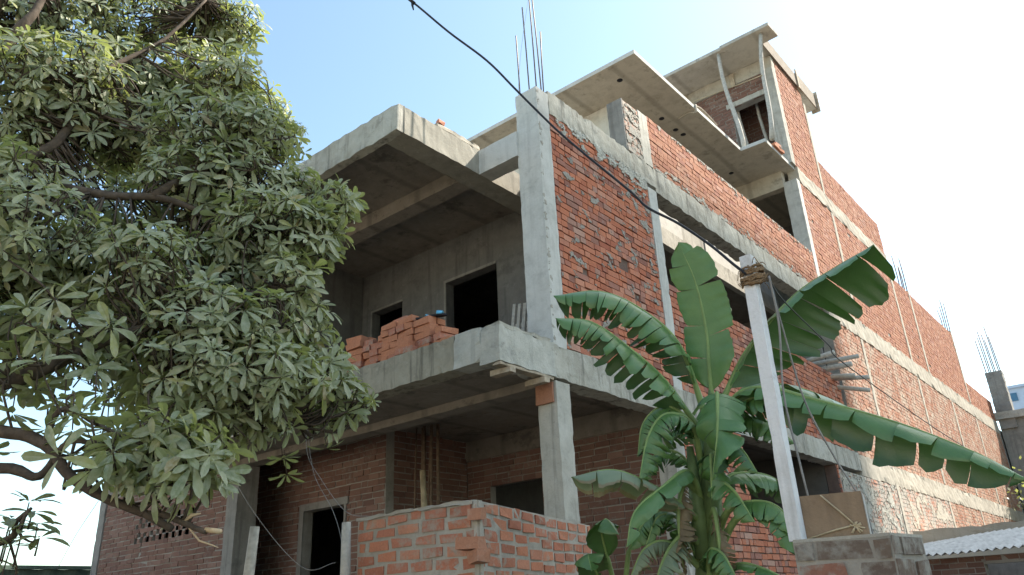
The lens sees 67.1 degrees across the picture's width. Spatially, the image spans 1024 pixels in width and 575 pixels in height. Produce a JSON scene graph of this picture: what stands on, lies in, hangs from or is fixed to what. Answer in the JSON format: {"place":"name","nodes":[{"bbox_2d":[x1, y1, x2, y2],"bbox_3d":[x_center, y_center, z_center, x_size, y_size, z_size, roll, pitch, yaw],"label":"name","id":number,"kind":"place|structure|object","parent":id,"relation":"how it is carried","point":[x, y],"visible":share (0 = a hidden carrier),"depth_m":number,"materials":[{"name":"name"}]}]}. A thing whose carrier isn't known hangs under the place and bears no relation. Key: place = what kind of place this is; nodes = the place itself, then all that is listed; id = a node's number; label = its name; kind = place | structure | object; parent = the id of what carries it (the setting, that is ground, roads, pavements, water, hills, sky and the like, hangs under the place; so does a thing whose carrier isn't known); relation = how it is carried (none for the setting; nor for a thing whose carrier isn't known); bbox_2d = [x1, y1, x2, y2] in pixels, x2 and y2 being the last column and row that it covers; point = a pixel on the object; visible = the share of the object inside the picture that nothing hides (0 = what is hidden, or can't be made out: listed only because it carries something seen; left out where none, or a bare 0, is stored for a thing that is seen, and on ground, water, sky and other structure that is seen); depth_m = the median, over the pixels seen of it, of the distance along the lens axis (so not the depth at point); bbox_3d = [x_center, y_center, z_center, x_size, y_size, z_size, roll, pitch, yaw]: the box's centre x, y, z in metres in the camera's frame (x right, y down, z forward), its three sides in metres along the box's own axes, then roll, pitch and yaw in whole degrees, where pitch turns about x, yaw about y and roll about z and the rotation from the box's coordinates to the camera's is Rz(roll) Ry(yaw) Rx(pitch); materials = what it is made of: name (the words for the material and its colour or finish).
{"place":"outdoors","nodes":[
{"label":"outdoors","id":0,"kind":"place"},
{"bbox_2d":[0,0,1023,569],"label":"sky","id":1,"kind":"structure","parent":0,"point":[920,120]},
{"bbox_2d":[975,327,1023,512],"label":"plastered house","id":2,"kind":"structure","parent":0,"point":[1009,418],"depth_m":29.07,"materials":[{"name":"paint"}]},
{"bbox_2d":[1008,383,1023,409],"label":"blue building","id":3,"kind":"structure","parent":0,"point":[1017,394],"depth_m":57.84,"materials":[{"name":"blue paint"}]},
{"bbox_2d":[1010,393,1017,400],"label":"window","id":4,"kind":"structure","parent":3,"relation":"in","point":[1014,397],"depth_m":57.95,"materials":[{"name":"blue glass"}]},
{"label":"ground","id":5,"kind":"structure","parent":0,"visible":0},
{"bbox_2d":[0,502,97,574],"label":"sheet fence","id":6,"kind":"object","parent":5,"relation":"on","point":[49,570],"visible":0.23,"depth_m":13.60,"materials":[{"name":"grey metal"}]},
{"bbox_2d":[0,0,380,574],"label":"leafy tree","id":7,"kind":"object","parent":5,"relation":"on","point":[233,355],"visible":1,"depth_m":5.16,"materials":[{"name":"green plant"}]},
{"bbox_2d":[243,526,259,574],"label":"timber post","id":8,"kind":"object","parent":5,"relation":"on","point":[250,558],"visible":1,"depth_m":5.41,"materials":[{"name":"grey wood"}]},
{"bbox_2d":[340,522,350,574],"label":"post","id":9,"kind":"object","parent":5,"relation":"on","point":[345,566],"visible":1,"depth_m":5.54,"materials":[{"name":"grey concrete"}]},
{"bbox_2d":[237,485,334,570],"bbox_3d":[-1.915,1.529,5.848,1.285,1.219,0.158,-10,-24,17],"label":"slack wire","id":10,"kind":"object","parent":9,"relation":"attached to","point":[275,540],"visible":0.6,"depth_m":5.57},
{"bbox_2d":[414,428,417,508],"bbox_3d":[-1.270,3.722,9.846,0.117,3.881,0.042,-7,-23,11],"label":"thin pole","id":11,"kind":"object","parent":5,"relation":"on","point":[415,470],"visible":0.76,"depth_m":10.37,"materials":[{"name":"brown wood"}]},
{"bbox_2d":[421,428,422,469],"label":"thin pole","id":12,"kind":"object","parent":5,"relation":"on","point":[421,447],"visible":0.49,"depth_m":10.47,"materials":[{"name":"brown wood"}]},
{"bbox_2d":[420,470,426,505],"bbox_3d":[-0.968,3.812,9.268,0.089,3.249,0.461,17,-30,-39],"label":"bamboo pole","id":13,"kind":"object","parent":5,"relation":"on","point":[423,488],"visible":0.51,"depth_m":9.90,"materials":[{"name":"beige wood"}]},
{"bbox_2d":[422,426,425,474],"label":"thin pole","id":14,"kind":"object","parent":5,"relation":"on","point":[424,450],"visible":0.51,"depth_m":10.37,"materials":[{"name":"brown wood"}]},
{"bbox_2d":[427,442,429,505],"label":"thin pole","id":15,"kind":"object","parent":5,"relation":"on","point":[428,478],"visible":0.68,"depth_m":10.21,"materials":[{"name":"brown wood"}]},
{"bbox_2d":[430,424,432,505],"bbox_3d":[-1.022,3.649,9.702,0.103,3.881,0.046,-20,-28,36],"label":"thin pole","id":16,"kind":"object","parent":5,"relation":"on","point":[431,464],"visible":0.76,"depth_m":10.22,"materials":[{"name":"brown wood"}]},
{"bbox_2d":[436,424,439,505],"bbox_3d":[-0.931,3.643,9.699,0.105,3.881,0.063,-20,-28,36],"label":"thin pole","id":17,"kind":"object","parent":5,"relation":"on","point":[437,464],"visible":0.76,"depth_m":10.21,"materials":[{"name":"brown wood"}]},
{"bbox_2d":[356,499,591,574],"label":"brick boundary wall","id":18,"kind":"structure","parent":5,"relation":"on","point":[467,537],"depth_m":5.28,"materials":[{"name":"red brick"}]},
{"bbox_2d":[306,444,356,515],"bbox_3d":[-1.358,1.372,6.309,0.162,1.122,1.258,15,-29,-36],"label":"dangling wire","id":19,"kind":"object","parent":18,"relation":"attached to","point":[326,487],"visible":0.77,"depth_m":6.59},
{"bbox_2d":[90,0,1023,574],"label":"unfinished house","id":20,"kind":"structure","parent":5,"relation":"on","point":[476,236],"depth_m":11.17,"materials":[{"name":"brick"}]},
{"bbox_2d":[308,440,340,536],"bbox_3d":[-1.478,1.757,6.205,0.111,1.501,1.005,11,-27,-30],"label":"dangling wire","id":21,"kind":"object","parent":20,"relation":"hanging from","point":[323,493],"visible":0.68,"depth_m":6.46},
{"bbox_2d":[370,299,402,336],"bbox_3d":[-1.901,0.578,11.748,0.730,0.640,0.045,-20,-28,36],"label":"window frame","id":22,"kind":"structure","parent":20,"relation":"in","point":[401,300],"depth_m":11.92,"materials":[{"name":"paint"}]},
{"bbox_2d":[394,345,417,356],"bbox_3d":[-1.109,0.672,8.113,0.240,0.084,0.122,-17,-26,31],"label":"loose brick","id":23,"kind":"object","parent":20,"relation":"on","point":[400,351],"visible":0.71,"depth_m":8.06,"materials":[{"name":"brick"}]},
{"bbox_2d":[398,339,415,347],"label":"loose brick","id":24,"kind":"object","parent":23,"relation":"on","point":[404,343],"visible":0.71,"depth_m":8.11,"materials":[{"name":"brick"}]},
{"bbox_2d":[404,335,414,340],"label":"loose brick","id":25,"kind":"object","parent":20,"relation":"on","point":[410,337],"visible":0.21,"depth_m":8.21,"materials":[{"name":"red brick"}]},
{"bbox_2d":[415,336,433,346],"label":"loose brick","id":26,"kind":"object","parent":20,"relation":"on","point":[426,340],"visible":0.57,"depth_m":8.05,"materials":[{"name":"red brick"}]},
{"bbox_2d":[414,329,434,340],"bbox_3d":[-0.911,0.516,8.158,0.243,0.083,0.122,-21,-28,35],"label":"loose brick","id":27,"kind":"object","parent":26,"relation":"on","point":[423,334],"visible":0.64,"depth_m":8.10,"materials":[{"name":"red brick"}]},
{"bbox_2d":[415,323,437,333],"bbox_3d":[-0.908,0.447,8.178,0.246,0.082,0.111,-20,-28,35],"label":"loose brick","id":28,"kind":"object","parent":27,"relation":"on","point":[425,327],"visible":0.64,"depth_m":8.12,"materials":[{"name":"brick"}]},
{"bbox_2d":[413,315,435,327],"bbox_3d":[-0.929,0.372,8.205,0.246,0.083,0.111,-20,-28,36],"label":"loose brick","id":29,"kind":"object","parent":28,"relation":"on","point":[424,320],"visible":0.86,"depth_m":8.15,"materials":[{"name":"brick"}]},
{"bbox_2d":[430,310,446,317],"bbox_3d":[-0.792,0.274,8.183,0.220,0.069,0.092,-7,-23,10],"label":"slipper","id":30,"kind":"object","parent":29,"relation":"on","point":[439,313],"visible":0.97,"depth_m":8.15,"materials":[{"name":"blue rubber"}]},
{"bbox_2d":[433,332,453,340],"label":"loose brick","id":31,"kind":"object","parent":20,"relation":"on","point":[438,336],"visible":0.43,"depth_m":7.95,"materials":[{"name":"brick"}]},
{"bbox_2d":[434,326,458,334],"bbox_3d":[-0.682,0.459,8.047,0.119,0.084,0.241,-22,-28,40],"label":"loose brick","id":32,"kind":"object","parent":31,"relation":"on","point":[449,330],"visible":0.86,"depth_m":7.99,"materials":[{"name":"red brick"}]},
{"bbox_2d":[440,335,452,341],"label":"loose brick","id":33,"kind":"object","parent":20,"relation":"on","point":[446,337],"visible":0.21,"depth_m":7.83,"materials":[{"name":"brick"}]},
{"bbox_2d":[490,365,515,377],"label":"timber block","id":34,"kind":"structure","parent":20,"relation":"on","point":[510,369],"depth_m":7.23,"materials":[{"name":"brown wood"}]},
{"bbox_2d":[492,361,553,380],"bbox_3d":[0.121,0.813,7.451,0.112,0.039,0.829,-20,-28,36],"label":"formwork plank","id":35,"kind":"object","parent":34,"relation":"on","point":[523,371],"visible":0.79,"depth_m":7.41,"materials":[{"name":"brown wood"}]},
{"bbox_2d":[511,303,527,330],"bbox_3d":[0.132,0.569,8.987,0.380,0.946,0.049,-16,-38,28],"label":"slatted panel","id":36,"kind":"object","parent":20,"relation":"on","point":[523,324],"visible":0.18,"depth_m":9.15,"materials":[{"name":"grey wood"}]},
{"bbox_2d":[525,375,549,387],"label":"timber block","id":37,"kind":"structure","parent":20,"relation":"on","point":[537,381],"depth_m":7.60,"materials":[{"name":"brown wood"}]},
{"bbox_2d":[535,382,553,405],"bbox_3d":[0.329,1.068,7.747,0.220,0.203,0.027,-20,-28,36],"label":"wooden packer","id":38,"kind":"object","parent":20,"relation":"on","point":[544,393],"visible":0.98,"depth_m":7.73,"materials":[{"name":"brown wood"}]},
{"bbox_2d":[716,53,745,146],"bbox_3d":[4.935,-4.210,17.362,0.134,2.982,0.541,0,-23,-6],"label":"timber prop","id":39,"kind":"object","parent":20,"relation":"on","point":[735,117],"visible":0.98,"depth_m":17.34,"materials":[{"name":"grey wood"}]},
{"bbox_2d":[737,111,748,144],"bbox_3d":[5.563,-3.736,18.493,0.200,2.914,0.122,-20,-28,36],"label":"timber prop","id":40,"kind":"object","parent":20,"relation":"on","point":[745,136],"visible":0.18,"depth_m":18.53,"materials":[{"name":"grey wood"}]},
{"bbox_2d":[755,103,769,142],"bbox_3d":[6.031,-3.782,18.439,0.202,2.914,0.123,-20,-28,36],"label":"timber prop","id":41,"kind":"object","parent":20,"relation":"on","point":[761,123],"visible":0.37,"depth_m":18.53,"materials":[{"name":"grey wood"}]},
{"bbox_2d":[759,32,774,140],"bbox_3d":[5.538,-4.437,16.896,0.486,2.986,0.159,14,-28,-34],"label":"timber prop","id":42,"kind":"object","parent":20,"relation":"on","point":[769,110],"visible":1,"depth_m":16.82,"materials":[{"name":"grey wood"}]},
{"bbox_2d":[691,75,761,102],"bbox_3d":[4.781,-4.499,17.890,0.134,0.420,2.274,18,-30,-40],"label":"batten","id":43,"kind":"object","parent":42,"relation":"attached to","point":[728,88],"visible":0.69,"depth_m":17.73,"materials":[{"name":"brown wood"}]},
{"bbox_2d":[771,142,779,149],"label":"loose brick","id":44,"kind":"object","parent":20,"relation":"on","point":[775,145],"visible":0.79,"depth_m":16.48,"materials":[{"name":"orange brick"}]},
{"bbox_2d":[777,147,784,154],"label":"loose brick","id":45,"kind":"object","parent":20,"relation":"on","point":[781,151],"visible":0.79,"depth_m":16.71,"materials":[{"name":"orange brick"}]},
{"bbox_2d":[806,350,834,361],"bbox_3d":[5.382,1.485,14.695,1.532,0.257,0.105,-19,-28,34],"label":"scaffold pole","id":46,"kind":"object","parent":20,"relation":"on","point":[823,355],"visible":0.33,"depth_m":14.39,"materials":[{"name":"grey metal"}]},
{"bbox_2d":[812,354,858,365],"bbox_3d":[5.776,1.467,14.797,1.649,0.108,0.095,-16,-26,29],"label":"scaffold pole","id":47,"kind":"object","parent":20,"relation":"on","point":[834,360],"visible":0.48,"depth_m":14.56,"materials":[{"name":"grey metal"}]},
{"bbox_2d":[821,361,852,370],"bbox_3d":[5.782,1.610,14.845,1.486,0.157,0.116,-21,-29,37],"label":"scaffold pole","id":48,"kind":"object","parent":20,"relation":"on","point":[836,366],"visible":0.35,"depth_m":14.52,"materials":[{"name":"grey metal"}]},
{"bbox_2d":[831,373,855,378],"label":"scaffold pole","id":49,"kind":"object","parent":20,"relation":"on","point":[841,376],"visible":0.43,"depth_m":14.67,"materials":[{"name":"grey metal"}]},
{"bbox_2d":[834,375,868,380],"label":"scaffold pole","id":50,"kind":"object","parent":20,"relation":"attached to","point":[857,377],"visible":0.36,"depth_m":14.66,"materials":[{"name":"grey metal"}]},
{"bbox_2d":[837,385,870,391],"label":"scaffold pole","id":51,"kind":"object","parent":20,"relation":"on","point":[853,388],"visible":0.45,"depth_m":14.77,"materials":[{"name":"grey metal"}]},
{"bbox_2d":[574,518,666,574],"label":"banana plant","id":52,"kind":"object","parent":5,"relation":"on","point":[602,540],"visible":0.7,"depth_m":5.11,"materials":[{"name":"green plant"}]},
{"bbox_2d":[553,242,1023,574],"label":"banana plant","id":53,"kind":"object","parent":5,"relation":"on","point":[706,482],"visible":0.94,"depth_m":4.96,"materials":[{"name":"green plant"}]},
{"bbox_2d":[793,532,931,574],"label":"brick pier","id":54,"kind":"structure","parent":5,"relation":"on","point":[888,553],"depth_m":2.87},
{"bbox_2d":[739,254,806,541],"bbox_3d":[1.101,0.432,3.287,0.057,1.241,0.059,-20,-28,36],"label":"white pole","id":55,"kind":"object","parent":54,"relation":"on","point":[789,495],"visible":0.95,"depth_m":3.23,"materials":[{"name":"paint"}]},
{"bbox_2d":[737,257,768,288],"bbox_3d":[1.089,-0.052,3.490,0.135,0.137,0.132,-20,-28,36],"label":"coir rope bundle","id":56,"kind":"object","parent":55,"relation":"attached to","point":[760,277],"visible":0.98,"depth_m":3.45,"materials":[{"name":"brown fabric"}]},
{"bbox_2d":[414,3,746,274],"bbox_3d":[-0.159,-1.290,4.593,2.537,3.263,0.291,-11,-24,18],"label":"overhead cable","id":57,"kind":"object","parent":56,"relation":"attached to","point":[600,166],"visible":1,"depth_m":4.22,"materials":[{"name":"black rubber"}]},
{"bbox_2d":[408,0,415,9],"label":"cable clamp","id":58,"kind":"object","parent":57,"relation":"attached to","point":[412,2],"visible":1,"depth_m":5.08,"materials":[{"name":"grey metal"}]},
{"bbox_2d":[774,295,873,533],"bbox_3d":[1.287,0.498,3.313,0.309,1.112,0.100,7,-25,-22],"label":"loose wire","id":59,"kind":"object","parent":56,"relation":"hanging from","point":[836,460],"visible":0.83,"depth_m":3.35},
{"bbox_2d":[768,276,808,495],"bbox_3d":[1.177,0.473,3.241,0.041,1.111,0.081,0,-23,-6],"label":"hanging wire","id":60,"kind":"object","parent":55,"relation":"hanging from","point":[784,398],"visible":0.97,"depth_m":3.29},
{"bbox_2d":[768,279,1023,476],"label":"service wire","id":61,"kind":"object","parent":55,"relation":"attached to","point":[847,365],"visible":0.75,"depth_m":4.94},
{"bbox_2d":[799,491,871,538],"bbox_3d":[1.296,0.924,3.100,0.245,0.175,0.157,-13,-25,23],"label":"plywood board","id":62,"kind":"object","parent":54,"relation":"on","point":[836,514],"visible":0.95,"depth_m":3.04,"materials":[{"name":"brown wood"}]},
{"bbox_2d":[913,521,1023,558],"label":"concrete ledge","id":63,"kind":"object","parent":5,"relation":"on","point":[938,535],"visible":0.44,"depth_m":15.38,"materials":[{"name":"beige paint"}]},
{"bbox_2d":[924,526,1023,574],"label":"tin roof shed","id":64,"kind":"structure","parent":5,"relation":"on","point":[1006,564],"depth_m":11.92,"materials":[{"name":"metal"}]},
{"bbox_2d":[1003,455,1023,515],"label":"leafy bush","id":65,"kind":"object","parent":5,"relation":"on","point":[1016,490],"visible":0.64,"depth_m":25.82,"materials":[{"name":"green plant"}]},
{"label":"loose brick","id":66,"kind":"object","parent":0,"visible":0},
{"bbox_2d":[351,361,364,366],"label":"loose brick","id":67,"kind":"object","parent":66,"relation":"on","point":[359,363],"visible":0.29,"depth_m":8.69,"materials":[{"name":"red brick"}]},
{"bbox_2d":[347,354,365,362],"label":"loose brick","id":68,"kind":"object","parent":67,"relation":"on","point":[359,357],"visible":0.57,"depth_m":8.72,"materials":[{"name":"red brick"}]},
{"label":"loose brick","id":69,"kind":"object","parent":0,"visible":0},
{"bbox_2d":[348,348,362,355],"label":"loose brick","id":70,"kind":"object","parent":69,"relation":"on","point":[356,352],"visible":0.43,"depth_m":8.77,"materials":[{"name":"orange brick"}]},
{"bbox_2d":[345,340,363,351],"bbox_3d":[-1.781,0.680,8.836,0.243,0.083,0.122,-20,-28,31],"label":"loose brick","id":71,"kind":"object","parent":70,"relation":"on","point":[355,345],"visible":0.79,"depth_m":8.78,"materials":[{"name":"brick"}]},
{"bbox_2d":[346,335,367,344],"bbox_3d":[-1.780,0.616,8.878,0.243,0.083,0.123,-15,-25,30],"label":"loose brick","id":72,"kind":"object","parent":71,"relation":"on","point":[356,339],"visible":0.71,"depth_m":8.83,"materials":[{"name":"brick"}]},
{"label":"loose brick","id":73,"kind":"object","parent":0,"visible":0},
{"bbox_2d":[381,347,394,357],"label":"loose brick","id":74,"kind":"object","parent":73,"relation":"on","point":[387,352],"visible":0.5,"depth_m":8.37,"materials":[{"name":"brick"}]},
{"bbox_2d":[381,343,389,351],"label":"loose brick","id":75,"kind":"object","parent":74,"relation":"on","point":[386,346],"visible":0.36,"depth_m":8.41,"materials":[{"name":"brick"}]},
{"bbox_2d":[382,334,397,343],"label":"loose brick","id":76,"kind":"object","parent":75,"relation":"on","point":[392,338],"visible":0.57,"depth_m":8.41,"materials":[{"name":"red brick"}]},
{"label":"loose brick","id":77,"kind":"object","parent":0,"visible":0},
{"bbox_2d":[389,341,396,348],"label":"loose brick","id":78,"kind":"object","parent":77,"relation":"on","point":[393,344],"visible":0.36,"depth_m":8.35,"materials":[{"name":"red brick"}]},
{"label":"loose brick","id":79,"kind":"object","parent":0,"visible":0},
{"bbox_2d":[398,328,415,338],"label":"loose brick","id":80,"kind":"object","parent":79,"relation":"on","point":[410,331],"visible":0.64,"depth_m":8.25,"materials":[{"name":"brick"}]},
{"bbox_2d":[396,324,405,333],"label":"loose brick","id":81,"kind":"object","parent":80,"relation":"on","point":[400,329],"visible":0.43,"depth_m":8.32,"materials":[{"name":"brick"}]},
{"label":"loose brick","id":82,"kind":"object","parent":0,"visible":0},
{"bbox_2d":[380,330,388,337],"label":"loose brick","id":83,"kind":"object","parent":82,"relation":"on","point":[384,334],"visible":0.36,"depth_m":8.47,"materials":[{"name":"brick"}]},
{"bbox_2d":[388,327,398,335],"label":"loose brick","id":84,"kind":"object","parent":82,"relation":"on","point":[392,331],"visible":0.36,"depth_m":8.41,"materials":[{"name":"brick"}]},
{"bbox_2d":[381,321,397,331],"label":"loose brick","id":85,"kind":"object","parent":84,"relation":"on","point":[391,325],"visible":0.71,"depth_m":8.46,"materials":[{"name":"red brick"}]},
{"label":"loose brick","id":86,"kind":"object","parent":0,"visible":0},
{"bbox_2d":[404,322,413,329],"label":"loose brick","id":87,"kind":"object","parent":86,"relation":"on","point":[408,325],"visible":0.36,"depth_m":8.26,"materials":[{"name":"brick"}]},
{"bbox_2d":[397,314,418,325],"bbox_3d":[-1.123,0.370,8.371,0.241,0.084,0.119,-22,-29,36],"label":"loose brick","id":88,"kind":"object","parent":87,"relation":"on","point":[410,318],"visible":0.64,"depth_m":8.31,"materials":[{"name":"orange brick"}]},
{"label":"loose brick","id":89,"kind":"object","parent":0,"visible":0},
{"bbox_2d":[364,358,369,366],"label":"loose brick","id":90,"kind":"object","parent":89,"relation":"on","point":[367,362],"visible":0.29,"depth_m":8.65,"materials":[{"name":"orange brick"}]},
{"bbox_2d":[363,352,369,359],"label":"loose brick","id":91,"kind":"object","parent":90,"relation":"on","point":[366,356],"visible":0.5,"depth_m":8.66,"materials":[{"name":"brick"}]},
{"bbox_2d":[362,345,370,352],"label":"loose brick","id":92,"kind":"object","parent":91,"relation":"on","point":[366,348],"visible":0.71,"depth_m":8.66,"materials":[{"name":"red brick"}]},
{"bbox_2d":[364,339,377,345],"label":"loose brick","id":93,"kind":"object","parent":92,"relation":"on","point":[369,342],"visible":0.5,"depth_m":8.72,"materials":[{"name":"brick"}]},
{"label":"loose brick","id":94,"kind":"object","parent":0,"visible":0},
{"bbox_2d":[369,355,379,362],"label":"loose brick","id":95,"kind":"object","parent":94,"relation":"on","point":[373,358],"visible":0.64,"depth_m":8.54,"materials":[{"name":"brick"}]},
{"bbox_2d":[369,348,377,356],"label":"loose brick","id":96,"kind":"object","parent":95,"relation":"on","point":[373,352],"visible":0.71,"depth_m":8.56,"materials":[{"name":"red brick"}]},
{"bbox_2d":[371,342,378,349],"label":"loose brick","id":97,"kind":"object","parent":96,"relation":"on","point":[374,346],"visible":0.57,"depth_m":8.61,"materials":[{"name":"brick"}]},
{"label":"loose brick","id":98,"kind":"object","parent":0,"visible":0},
{"bbox_2d":[436,318,445,325],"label":"loose brick","id":99,"kind":"object","parent":98,"relation":"on","point":[440,322],"visible":0.36,"depth_m":8.20,"materials":[{"name":"red brick"}]}
]}

